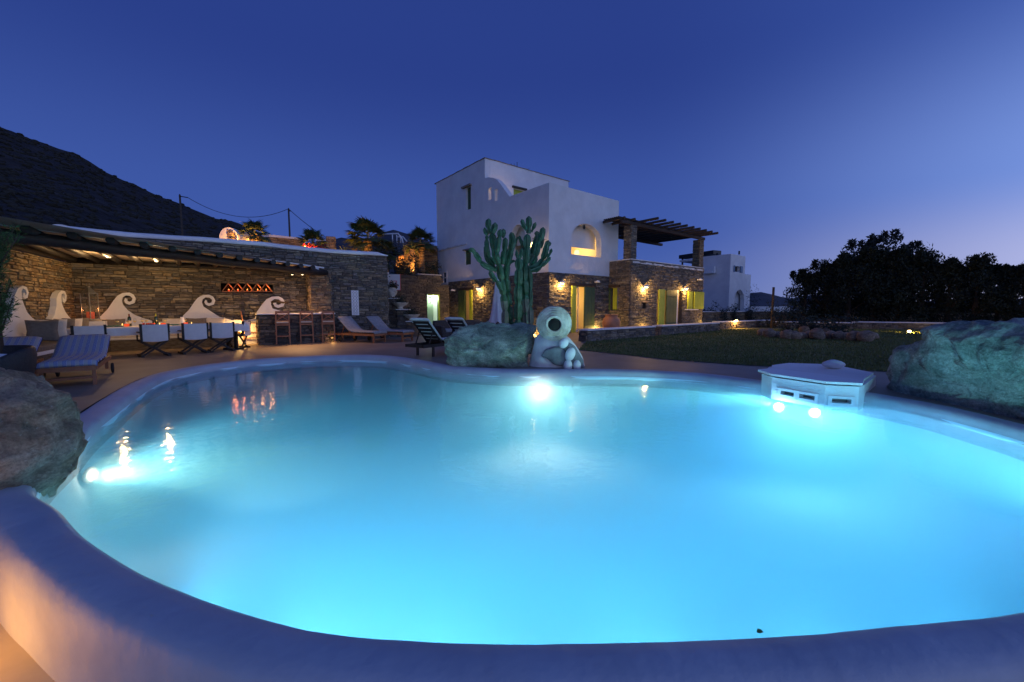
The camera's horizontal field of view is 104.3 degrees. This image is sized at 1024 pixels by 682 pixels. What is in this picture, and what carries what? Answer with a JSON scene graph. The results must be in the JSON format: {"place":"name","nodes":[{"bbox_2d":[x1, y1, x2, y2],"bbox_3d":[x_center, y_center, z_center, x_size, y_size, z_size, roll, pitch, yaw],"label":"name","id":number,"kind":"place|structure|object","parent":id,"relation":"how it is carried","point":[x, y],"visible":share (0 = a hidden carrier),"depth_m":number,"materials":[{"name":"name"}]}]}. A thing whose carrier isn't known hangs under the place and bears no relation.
{"place":"outdoors","nodes":[
{"label":"outdoors","id":0,"kind":"place"},
{"bbox_2d":[0,623,54,681],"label":"terrace","id":1,"kind":"structure","parent":0,"point":[18,662],"depth_m":1.92,"materials":[{"name":"beige concrete"}]},
{"bbox_2d":[0,127,262,237],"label":"hillside","id":2,"kind":"structure","parent":0,"point":[104,216],"depth_m":188.51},
{"bbox_2d":[0,127,260,260],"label":"hillside scrub","id":3,"kind":"object","parent":2,"relation":"on","point":[6,192],"visible":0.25,"depth_m":162.80,"materials":[{"name":"green plant"}]},
{"bbox_2d":[262,235,304,245],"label":"terrace garden wall","id":4,"kind":"structure","parent":0,"point":[285,240],"depth_m":19.93,"materials":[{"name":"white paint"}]},
{"bbox_2d":[326,236,336,249],"bbox_3d":[-9.352,-4.557,20.671,0.473,1.662,0.468,-1,5,-17],"label":"stone gatepost","id":5,"kind":"object","parent":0,"point":[331,241],"visible":0.27,"depth_m":20.45,"materials":[{"name":"stone"}]},
{"bbox_2d":[336,230,428,273],"bbox_3d":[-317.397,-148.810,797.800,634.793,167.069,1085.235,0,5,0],"label":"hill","id":6,"kind":"structure","parent":0,"point":[340,241],"depth_m":766.19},
{"bbox_2d":[0,0,1023,304],"label":"sky","id":7,"kind":"structure","parent":0,"point":[792,132],"materials":[{"name":"blue"}]},
{"bbox_2d":[35,308,1023,423],"bbox_3d":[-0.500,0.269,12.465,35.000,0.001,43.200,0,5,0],"label":"patio paving","id":8,"kind":"structure","parent":0,"point":[130,367],"depth_m":9.52,"materials":[{"name":"grey stone"}]},
{"bbox_2d":[0,219,24,353],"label":"feathery shrub","id":9,"kind":"object","parent":8,"relation":"on","point":[6,310],"visible":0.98,"depth_m":5.80,"materials":[{"name":"green plant"}]},
{"bbox_2d":[0,345,36,372],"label":"wicker armchair","id":10,"kind":"object","parent":8,"relation":"on","point":[20,357],"visible":0.59,"depth_m":5.61,"materials":[{"name":"wicker"}]},
{"bbox_2d":[3,336,45,376],"bbox_3d":[-8.603,0.364,6.663,0.776,0.771,1.988,-4,6,-40],"label":"sun lounger","id":11,"kind":"object","parent":8,"relation":"on","point":[35,341],"visible":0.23,"depth_m":7.35,"materials":[{"name":"blue fabric"}]},
{"bbox_2d":[0,249,76,319],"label":"patio side wall","id":12,"kind":"structure","parent":8,"relation":"on","point":[42,279],"depth_m":9.97,"materials":[{"name":"brown stone"}]},
{"bbox_2d":[0,216,327,275],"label":"dining pergola","id":13,"kind":"object","parent":12,"relation":"on","point":[69,245],"visible":0.98,"depth_m":9.60,"materials":[{"name":"brown wood"}]},
{"bbox_2d":[35,334,113,384],"bbox_3d":[-7.903,0.315,7.251,0.776,0.771,1.988,-4,6,-40],"label":"sun lounger","id":14,"kind":"object","parent":8,"relation":"on","point":[79,352],"visible":0.99,"depth_m":7.28,"materials":[{"name":"fabric"}]},
{"bbox_2d":[70,325,106,334],"bbox_3d":[-10.590,0.033,9.964,0.635,0.883,0.635,4,6,38],"label":"director chair","id":15,"kind":"object","parent":8,"relation":"on","point":[80,330],"visible":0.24,"depth_m":9.72,"materials":[{"name":"fabric"}]},
{"bbox_2d":[2,285,284,360],"bbox_3d":[-10.795,-0.575,11.725,3.922,1.804,8.099,1,5,10],"label":"plaster bench","id":16,"kind":"object","parent":8,"relation":"on","point":[116,309],"visible":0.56,"depth_m":12.12,"materials":[{"name":"white paint"}]},
{"bbox_2d":[24,320,58,340],"bbox_3d":[-10.450,-0.232,8.863,0.267,0.475,0.500,5,7,44],"label":"cushion","id":17,"kind":"object","parent":16,"relation":"on","point":[46,330],"visible":0.89,"depth_m":8.83,"materials":[{"name":"grey fabric"}]},
{"bbox_2d":[35,319,67,336],"bbox_3d":[-10.705,-0.266,9.268,0.267,0.475,0.500,5,7,44],"label":"cushion","id":18,"kind":"object","parent":16,"relation":"on","point":[62,327],"visible":0.27,"depth_m":9.35,"materials":[{"name":"fabric"}]},
{"bbox_2d":[79,283,99,319],"bbox_3d":[-12.354,-1.161,11.641,0.274,1.086,0.274,0,5,0],"label":"floor lantern","id":19,"kind":"object","parent":16,"relation":"on","point":[88,290],"visible":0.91,"depth_m":11.56,"materials":[{"name":"silver metal"}]},
{"bbox_2d":[100,319,124,325],"bbox_3d":[-12.186,-0.469,12.124,0.620,0.407,0.196,-4,6,-38],"label":"cushion","id":20,"kind":"object","parent":16,"relation":"on","point":[113,322],"visible":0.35,"depth_m":12.12,"materials":[{"name":"fabric"}]},
{"bbox_2d":[185,318,206,323],"bbox_3d":[-10.587,-0.572,13.366,0.600,0.407,0.196,-4,6,-38],"label":"cushion","id":21,"kind":"object","parent":16,"relation":"on","point":[196,320],"visible":0.42,"depth_m":13.32,"materials":[{"name":"fabric"}]},
{"bbox_2d":[136,323,170,357],"bbox_3d":[-9.690,-0.033,10.761,0.635,0.883,0.635,4,6,38],"label":"director chair","id":22,"kind":"object","parent":8,"relation":"on","point":[159,333],"visible":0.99,"depth_m":10.59,"materials":[{"name":"fabric"}]},
{"bbox_2d":[177,322,209,354],"bbox_3d":[-9.150,-0.088,11.429,0.635,0.883,0.635,4,6,38],"label":"director chair","id":23,"kind":"object","parent":8,"relation":"on","point":[197,332],"visible":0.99,"depth_m":11.26,"materials":[{"name":"fabric"}]},
{"bbox_2d":[53,224,389,339],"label":"retaining wall","id":24,"kind":"structure","parent":8,"relation":"on","point":[167,293],"depth_m":14.11,"materials":[{"name":"brown"}]},
{"bbox_2d":[351,290,358,314],"bbox_3d":[-6.559,-1.596,16.650,0.292,1.029,0.030,-4,6,-38],"label":"lattice panel","id":25,"kind":"object","parent":24,"relation":"attached to","point":[355,304],"visible":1,"depth_m":16.64,"materials":[{"name":"white paint"}]},
{"bbox_2d":[207,322,235,351],"bbox_3d":[-8.773,-0.136,12.004,0.635,0.883,0.635,5,7,44],"label":"director chair","id":26,"kind":"object","parent":8,"relation":"on","point":[226,331],"visible":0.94,"depth_m":11.81,"materials":[{"name":"fabric"}]},
{"bbox_2d":[226,331,238,349],"bbox_3d":[-10.020,-0.034,11.336,0.950,0.790,4.100,4,6,38],"label":"dining table","id":27,"kind":"object","parent":8,"relation":"on","point":[236,346],"visible":0.2,"depth_m":12.48,"materials":[{"name":"brown wood"}]},
{"bbox_2d":[67,323,248,335],"bbox_3d":[-10.021,-0.325,11.313,1.043,0.227,4.183,4,6,38],"label":"tablecloth","id":28,"kind":"object","parent":27,"relation":"on","point":[122,331],"visible":0.25,"depth_m":10.53,"materials":[{"name":"fabric"}]},
{"bbox_2d":[223,321,250,349],"bbox_3d":[-8.784,-0.199,12.757,0.635,0.883,0.635,-1,5,-15],"label":"director chair","id":29,"kind":"object","parent":8,"relation":"on","point":[247,333],"visible":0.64,"depth_m":12.73,"materials":[{"name":"white wood"}]},
{"bbox_2d":[274,311,290,344],"bbox_3d":[-8.229,-0.476,14.247,0.460,1.190,0.488,-4,6,-38],"label":"bar stool","id":30,"kind":"object","parent":8,"relation":"on","point":[278,322],"visible":0.81,"depth_m":14.07,"materials":[{"name":"brown wood"}]},
{"bbox_2d":[255,313,334,344],"bbox_3d":[-7.967,-0.477,14.766,2.568,1.109,0.560,-4,6,-38],"label":"stone bar","id":31,"kind":"object","parent":8,"relation":"on","point":[266,333],"visible":0.87,"depth_m":14.47,"materials":[{"name":"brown stone"}]},
{"bbox_2d":[299,311,313,343],"bbox_3d":[-7.667,-0.521,14.793,0.460,1.190,0.488,-4,6,-38],"label":"bar stool","id":32,"kind":"object","parent":8,"relation":"on","point":[305,321],"visible":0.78,"depth_m":14.60,"materials":[{"name":"brown wood"}]},
{"bbox_2d":[306,274,331,312],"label":"stone pier","id":33,"kind":"structure","parent":8,"relation":"on","point":[319,289],"depth_m":15.44,"materials":[{"name":"stone"}]},
{"bbox_2d":[321,311,335,341],"bbox_3d":[-7.032,-0.560,15.257,0.460,1.190,0.488,-2,5,-24],"label":"bar stool","id":34,"kind":"object","parent":8,"relation":"on","point":[332,321],"visible":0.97,"depth_m":15.05,"materials":[{"name":"brown wood"}]},
{"bbox_2d":[335,316,386,342],"bbox_3d":[-5.818,-0.463,15.350,1.970,0.980,0.776,2,5,24],"label":"sun lounger","id":35,"kind":"object","parent":8,"relation":"on","point":[352,326],"visible":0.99,"depth_m":15.29,"materials":[{"name":"brown wood"}]},
{"bbox_2d":[366,316,413,341],"bbox_3d":[-4.918,-0.512,15.948,1.970,0.980,0.776,2,5,24],"label":"sun lounger","id":36,"kind":"object","parent":8,"relation":"on","point":[378,323],"visible":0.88,"depth_m":15.88,"materials":[{"name":"brown wood"}]},
{"bbox_2d":[387,274,400,299],"bbox_3d":[-6.202,-1.976,20.988,0.659,3.063,0.732,-5,7,-45],"label":"basketball board","id":37,"kind":"object","parent":8,"relation":"on","point":[396,278],"visible":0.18,"depth_m":20.98,"materials":[{"name":"white paint"}]},
{"bbox_2d":[388,272,419,317],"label":"courtyard back wall","id":38,"kind":"structure","parent":8,"relation":"on","point":[410,288],"depth_m":23.44,"materials":[{"name":"brown stone"}]},
{"bbox_2d":[388,276,398,296],"bbox_3d":[-5.820,-2.634,19.257,0.693,1.030,0.674,5,7,43],"label":"planter","id":39,"kind":"object","parent":38,"relation":"attached to","point":[392,289],"visible":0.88,"depth_m":19.18,"materials":[{"name":"ceramic"}]},
{"bbox_2d":[388,298,420,336],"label":"stepped planter wall","id":40,"kind":"structure","parent":8,"relation":"on","point":[398,320],"depth_m":18.99,"materials":[{"name":"white paint"}]},
{"bbox_2d":[391,294,409,308],"bbox_3d":[-5.370,-1.899,19.158,0.826,0.691,0.801,0,5,0],"label":"planter","id":41,"kind":"object","parent":40,"relation":"on","point":[401,303],"visible":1,"depth_m":19.02,"materials":[{"name":"stone"}]},
{"bbox_2d":[403,305,419,320],"bbox_3d":[-4.747,-1.335,18.902,0.896,0.745,0.804,0,5,0],"label":"planter","id":42,"kind":"object","parent":40,"relation":"on","point":[412,313],"visible":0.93,"depth_m":18.75,"materials":[{"name":"stone"}]},
{"bbox_2d":[405,318,445,356],"bbox_3d":[-2.030,-0.153,11.255,0.712,1.041,1.970,3,6,33],"label":"sun lounger","id":43,"kind":"object","parent":8,"relation":"on","point":[428,332],"visible":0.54,"depth_m":10.75,"materials":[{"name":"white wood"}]},
{"bbox_2d":[415,274,448,323],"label":"stone outbuilding","id":44,"kind":"structure","parent":8,"relation":"on","point":[434,299],"depth_m":24.71,"materials":[{"name":"stone"}]},
{"bbox_2d":[427,295,432,323],"bbox_3d":[-5.189,-1.860,25.181,0.462,2.108,0.090,-4,6,-38],"label":"door","id":45,"kind":"structure","parent":44,"relation":"in","point":[429,301],"depth_m":25.16,"materials":[{"name":"green"}]},
{"bbox_2d":[444,317,467,333],"bbox_3d":[-1.230,-0.219,12.052,0.712,1.041,1.970,3,6,33],"label":"sun lounger","id":46,"kind":"object","parent":8,"relation":"on","point":[455,323],"visible":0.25,"depth_m":11.45,"materials":[{"name":"white fabric"}]},
{"bbox_2d":[433,320,481,337],"bbox_3d":[-2.006,-0.461,16.233,2.360,0.770,0.840,-4,6,-38],"label":"wicker sofa","id":47,"kind":"object","parent":8,"relation":"on","point":[443,328],"visible":0.27,"depth_m":15.77,"materials":[{"name":"wicker"}]},
{"bbox_2d":[444,321,535,367],"bbox_3d":[-0.481,0.267,9.089,2.117,1.441,1.053,0,5,0],"label":"boulder","id":48,"kind":"object","parent":8,"relation":"on","point":[487,344],"visible":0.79,"depth_m":8.78,"materials":[{"name":"grey stone"}]},
{"bbox_2d":[489,275,501,323],"bbox_3d":[-0.475,-1.100,13.542,0.668,2.550,0.521,0,5,0],"label":"closed parasol","id":49,"kind":"object","parent":8,"relation":"on","point":[496,313],"visible":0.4,"depth_m":13.44,"materials":[{"name":"white fabric"}]},
{"bbox_2d":[468,216,552,324],"bbox_3d":[-0.027,-1.883,10.902,2.251,2.975,0.666,0,5,4],"label":"candelabra cactus","id":50,"kind":"object","parent":8,"relation":"on","point":[523,294],"visible":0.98,"depth_m":10.81,"materials":[{"name":"green plant"}]},
{"bbox_2d":[36,360,1023,644],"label":"pool basin","id":51,"kind":"object","parent":8,"relation":"in","point":[372,502],"visible":0.91,"depth_m":5.13,"materials":[{"name":"blue liquid"}]},
{"bbox_2d":[82,467,97,482],"bbox_3d":[-4.199,1.336,3.971,0.026,0.160,0.160,-1,5,-10],"label":"pool lamp","id":52,"kind":"object","parent":51,"relation":"attached to","point":[90,474],"visible":1,"depth_m":3.96,"materials":[{"name":"white glass"}]},
{"bbox_2d":[0,355,1023,681],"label":"pool edge","id":53,"kind":"object","parent":51,"relation":"attached to","point":[76,605],"visible":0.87,"depth_m":1.61,"materials":[{"name":"paint"}]},
{"bbox_2d":[0,367,87,497],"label":"boulder","id":54,"kind":"object","parent":53,"relation":"on","point":[43,442],"visible":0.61,"depth_m":2.97,"materials":[{"name":"grey stone"}]},
{"bbox_2d":[758,363,875,410],"bbox_3d":[5.294,0.706,6.975,2.575,0.418,1.512,-4,6,-42],"label":"skimmer box","id":55,"kind":"object","parent":53,"relation":"on","point":[821,386],"visible":0.97,"depth_m":6.19,"materials":[{"name":"white paint"}]},
{"bbox_2d":[822,360,845,368],"bbox_3d":[5.776,0.420,7.154,0.392,0.170,0.220,0,5,0],"label":"loose stone","id":56,"kind":"object","parent":55,"relation":"on","point":[834,364],"visible":0.99,"depth_m":7.08,"materials":[{"name":"white stone"}]},
{"bbox_2d":[529,334,584,367],"bbox_3d":[1.010,0.432,8.991,1.414,1.288,0.791,0,5,0],"label":"sculpture","id":57,"kind":"object","parent":8,"relation":"on","point":[547,353],"visible":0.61,"depth_m":8.72,"materials":[{"name":"grey stone"}]},
{"bbox_2d":[536,306,571,340],"bbox_3d":[0.921,-0.387,8.799,0.779,0.779,0.638,0,5,0],"label":"clay jar","id":58,"kind":"object","parent":57,"relation":"on","point":[553,323],"visible":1,"depth_m":8.58,"materials":[{"name":"grey ceramic"}]},
{"bbox_2d":[434,157,704,333],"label":"island house","id":59,"kind":"structure","parent":8,"relation":"on","point":[580,235],"depth_m":22.13,"materials":[{"name":"white paint"}]},
{"bbox_2d":[458,290,465,319],"bbox_3d":[-3.224,-2.054,25.625,0.076,2.390,0.858,-4,6,-38],"label":"door leaf","id":60,"kind":"structure","parent":59,"relation":"in","point":[462,293],"depth_m":25.53,"materials":[{"name":"green paint"}]},
{"bbox_2d":[469,290,472,319],"bbox_3d":[-2.566,-1.982,24.759,0.076,2.390,0.308,-4,6,-38],"label":"lit door leaf","id":61,"kind":"structure","parent":59,"relation":"in","point":[470,291],"depth_m":24.70,"materials":[{"name":"yellow paint"}]},
{"bbox_2d":[571,286,575,332],"bbox_3d":[3.167,-1.622,20.414,0.318,2.393,0.076,-4,6,-38],"label":"lit door leaf","id":62,"kind":"structure","parent":59,"relation":"in","point":[573,288],"depth_m":20.38,"materials":[{"name":"yellow paint"}]},
{"bbox_2d":[583,287,594,328],"bbox_3d":[4.103,-1.666,21.124,0.809,2.363,0.076,-4,6,-38],"label":"door leaf","id":63,"kind":"structure","parent":59,"relation":"in","point":[589,292],"depth_m":21.07,"materials":[{"name":"grey paint"}]},
{"bbox_2d":[603,216,717,267],"bbox_3d":[8.331,-5.661,24.114,8.696,2.196,4.522,-4,6,-38],"label":"roof pergola","id":64,"kind":"object","parent":59,"relation":"on","point":[632,232],"visible":0.96,"depth_m":23.37,"materials":[{"name":"brown wood"}]},
{"bbox_2d":[658,289,664,324],"bbox_3d":[8.626,-1.804,22.975,0.611,2.329,0.076,-4,6,-38],"label":"lit door leaf","id":65,"kind":"structure","parent":59,"relation":"in","point":[661,293],"depth_m":22.91,"materials":[{"name":"green paint"}]},
{"bbox_2d":[665,290,676,323],"bbox_3d":[9.438,-1.854,23.587,1.142,2.329,0.076,-4,6,-38],"label":"door leaf","id":66,"kind":"structure","parent":59,"relation":"in","point":[671,295],"depth_m":23.52,"materials":[{"name":"grey paint"}]},
{"bbox_2d":[679,250,750,310],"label":"neighbour house","id":67,"kind":"structure","parent":8,"relation":"on","point":[727,280],"depth_m":40.85,"materials":[{"name":"white paint"}]},
{"bbox_2d":[748,306,789,311],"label":"white garden wall","id":68,"kind":"structure","parent":8,"relation":"on","point":[764,308],"depth_m":42.09,"materials":[{"name":"paint"}]},
{"bbox_2d":[886,318,1023,419],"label":"boulder","id":69,"kind":"object","parent":8,"relation":"on","point":[977,364],"visible":0.73,"depth_m":5.21,"materials":[{"name":"grey stone"}]},
{"bbox_2d":[578,327,921,370],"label":"lawn","id":70,"kind":"structure","parent":0,"point":[689,343],"depth_m":12.70,"materials":[{"name":"plant"}]},
{"bbox_2d":[578,326,655,341],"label":"garden wall","id":71,"kind":"structure","parent":70,"relation":"on","point":[593,334],"depth_m":16.33,"materials":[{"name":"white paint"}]},
{"bbox_2d":[602,314,619,327],"bbox_3d":[4.986,-0.844,19.999,0.893,0.970,0.893,0,5,0],"label":"terracotta urn","id":72,"kind":"object","parent":71,"relation":"on","point":[610,320],"visible":0.76,"depth_m":19.66,"materials":[{"name":"orange ceramic"}]},
{"bbox_2d":[652,322,719,334],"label":"garden wall","id":73,"kind":"structure","parent":70,"relation":"on","point":[666,329],"depth_m":20.23,"materials":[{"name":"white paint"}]},
{"bbox_2d":[701,311,774,322],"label":"boundary wall","id":74,"kind":"structure","parent":70,"relation":"on","point":[709,316],"depth_m":32.12,"materials":[{"name":"white paint"}]},
{"bbox_2d":[712,320,770,328],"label":"garden wall","id":75,"kind":"structure","parent":70,"relation":"on","point":[740,324],"depth_m":25.62,"materials":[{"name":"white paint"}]},
{"bbox_2d":[744,284,762,319],"bbox_3d":[19.875,-3.180,33.235,2.083,3.324,1.430,-3,6,-31],"label":"shrub","id":76,"kind":"object","parent":70,"relation":"on","point":[751,312],"visible":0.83,"depth_m":33.16,"materials":[{"name":"green plant"}]},
{"bbox_2d":[757,296,791,327],"bbox_3d":[17.011,-1.813,25.975,2.014,2.158,1.624,3,5,28],"label":"shrub","id":77,"kind":"object","parent":70,"relation":"on","point":[768,325],"visible":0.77,"depth_m":25.98,"materials":[{"name":"green plant"}]},
{"bbox_2d":[766,302,813,331],"bbox_3d":[14.326,-1.159,20.312,2.027,1.855,1.849,-1,5,-12],"label":"shrub","id":78,"kind":"object","parent":70,"relation":"on","point":[786,318],"visible":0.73,"depth_m":20.55,"materials":[{"name":"green plant"}]},
{"bbox_2d":[781,268,830,320],"bbox_3d":[24.116,-3.738,32.847,3.587,4.620,3.439,0,5,0],"label":"cypress tree","id":79,"kind":"object","parent":70,"relation":"on","point":[798,278],"visible":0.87,"depth_m":32.46,"materials":[{"name":"green plant"}]},
{"bbox_2d":[775,321,854,328],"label":"garden wall","id":80,"kind":"structure","parent":70,"relation":"on","point":[849,324],"depth_m":25.73,"materials":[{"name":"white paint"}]},
{"bbox_2d":[794,277,837,308],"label":"hedge tree","id":81,"kind":"object","parent":70,"relation":"on","point":[815,294],"visible":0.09,"depth_m":35.08,"materials":[{"name":"green plant"}]},
{"bbox_2d":[809,328,824,339],"bbox_3d":[12.485,-0.275,16.298,0.513,0.526,0.522,0,5,0],"label":"garden boulder","id":82,"kind":"object","parent":70,"relation":"on","point":[816,333],"visible":0.91,"depth_m":16.14,"materials":[{"name":"stone"}]},
{"bbox_2d":[796,313,841,331],"bbox_3d":[15.157,-0.801,19.797,1.866,1.234,1.706,0,5,0],"label":"shrub","id":83,"kind":"object","parent":70,"relation":"on","point":[812,324],"visible":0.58,"depth_m":19.55,"materials":[{"name":"green plant"}]},
{"bbox_2d":[801,258,850,321],"bbox_3d":[24.897,-3.984,31.957,3.320,5.258,3.966,0,5,0],"label":"cypress tree","id":84,"kind":"object","parent":70,"relation":"on","point":[824,266],"visible":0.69,"depth_m":31.55,"materials":[{"name":"green plant"}]},
{"bbox_2d":[822,313,860,332],"bbox_3d":[16.203,-0.798,19.655,2.062,1.199,1.478,0,5,0],"label":"shrub","id":85,"kind":"object","parent":70,"relation":"on","point":[844,326],"visible":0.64,"depth_m":19.50,"materials":[{"name":"green plant"}]},
{"bbox_2d":[832,238,880,316],"bbox_3d":[28.952,-4.946,32.911,4.116,7.017,4.268,4,6,41],"label":"olive tree","id":86,"kind":"object","parent":70,"relation":"on","point":[852,244],"visible":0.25,"depth_m":32.58,"materials":[{"name":"green plant"}]},
{"bbox_2d":[856,330,874,341],"bbox_3d":[13.454,-0.138,15.179,0.562,0.552,0.511,0,5,0],"label":"garden boulder","id":87,"kind":"object","parent":70,"relation":"on","point":[866,335],"visible":0.88,"depth_m":15.01,"materials":[{"name":"grey stone"}]},
{"bbox_2d":[852,228,903,311],"bbox_3d":[30.221,-5.349,33.005,4.274,7.807,4.122,-3,6,-34],"label":"olive tree","id":88,"kind":"object","parent":70,"relation":"on","point":[883,238],"visible":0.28,"depth_m":32.40,"materials":[{"name":"green plant"}]},
{"bbox_2d":[775,312,1017,321],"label":"boundary wall","id":89,"kind":"structure","parent":70,"relation":"on","point":[901,319],"depth_m":31.23,"materials":[{"name":"grey stone"}]},
{"bbox_2d":[853,321,944,329],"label":"garden wall","id":90,"kind":"structure","parent":70,"relation":"on","point":[889,325],"depth_m":23.95,"materials":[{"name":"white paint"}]},
{"bbox_2d":[885,240,935,312],"bbox_3d":[31.142,-4.650,31.399,3.134,6.678,3.250,2,5,26],"label":"olive tree","id":91,"kind":"object","parent":70,"relation":"on","point":[916,245],"visible":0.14,"depth_m":31.18,"materials":[{"name":"green plant"}]},
{"bbox_2d":[886,249,961,322],"bbox_3d":[28.052,-3.619,27.235,3.326,5.312,3.930,0,5,0],"label":"cypress tree","id":92,"kind":"object","parent":70,"relation":"on","point":[920,257],"visible":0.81,"depth_m":26.81,"materials":[{"name":"green plant"}]},
{"bbox_2d":[933,251,1019,320],"bbox_3d":[29.460,-3.190,25.217,3.332,4.791,3.631,0,5,0],"label":"cypress tree","id":93,"kind":"object","parent":70,"relation":"on","point":[978,264],"visible":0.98,"depth_m":24.74,"materials":[{"name":"green plant"}]},
{"bbox_2d":[968,263,1023,321],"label":"cypress tree","id":94,"kind":"object","parent":70,"relation":"on","point":[1004,272],"visible":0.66,"depth_m":24.42,"materials":[{"name":"green plant"}]},
{"bbox_2d":[989,262,1023,320],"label":"cypress tree","id":95,"kind":"object","parent":70,"relation":"on","point":[1019,271],"visible":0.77,"depth_m":23.92,"materials":[{"name":"green plant"}]},
{"bbox_2d":[750,292,1020,307],"bbox_3d":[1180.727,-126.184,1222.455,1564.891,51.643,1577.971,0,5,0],"label":"distant hill","id":96,"kind":"structure","parent":0,"point":[764,298],"depth_m":1058.93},
{"label":"garden terrace","id":97,"kind":"structure","parent":0,"visible":0},
{"bbox_2d":[219,227,249,240],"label":"arched parapet end","id":98,"kind":"structure","parent":97,"relation":"on","point":[226,232],"depth_m":15.23,"materials":[{"name":"white paint"}]},
{"bbox_2d":[236,218,271,242],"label":"palm tree","id":99,"kind":"object","parent":97,"relation":"on","point":[253,226],"visible":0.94,"depth_m":15.54,"materials":[{"name":"green plant"}]},
{"bbox_2d":[294,227,327,247],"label":"palm tree","id":100,"kind":"object","parent":97,"relation":"on","point":[311,233],"visible":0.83,"depth_m":16.99,"materials":[{"name":"green plant"}]},
{"bbox_2d":[344,216,389,251],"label":"palm tree","id":101,"kind":"object","parent":97,"relation":"on","point":[360,226],"visible":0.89,"depth_m":19.25,"materials":[{"name":"green plant"}]},
{"bbox_2d":[362,240,398,269],"bbox_3d":[-6.823,-4.248,20.007,2.231,1.445,1.989,0,5,0],"label":"shrub","id":102,"kind":"object","parent":97,"relation":"on","point":[379,249],"visible":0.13,"depth_m":19.51,"materials":[{"name":"green plant"}]},
{"bbox_2d":[373,239,401,271],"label":"palm tree","id":103,"kind":"object","parent":97,"relation":"on","point":[393,249],"visible":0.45,"depth_m":22.47,"materials":[{"name":"green plant"}]},
{"bbox_2d":[388,240,419,274],"bbox_3d":[-6.736,-4.868,23.305,2.050,2.059,2.052,3,6,31],"label":"shrub","id":104,"kind":"object","parent":97,"relation":"on","point":[403,266],"visible":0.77,"depth_m":23.29,"materials":[{"name":"green plant"}]},
{"bbox_2d":[402,239,419,274],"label":"palm tree","id":105,"kind":"object","parent":97,"relation":"on","point":[412,250],"visible":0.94,"depth_m":24.55,"materials":[{"name":"green plant"}]},
{"bbox_2d":[396,244,437,274],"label":"terrace wall","id":106,"kind":"structure","parent":97,"relation":"on","point":[431,258],"depth_m":26.96,"materials":[{"name":"brown stone"}]},
{"bbox_2d":[403,225,438,272],"bbox_3d":[-5.811,-5.920,25.558,2.530,3.021,2.447,0,5,0],"label":"palm tree","id":107,"kind":"object","parent":97,"relation":"on","point":[419,234],"visible":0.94,"depth_m":25.42,"materials":[{"name":"green plant"}]},
{"bbox_2d":[409,260,442,277],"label":"shrub","id":108,"kind":"object","parent":97,"relation":"on","point":[431,269],"visible":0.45,"depth_m":26.00,"materials":[{"name":"green plant"}]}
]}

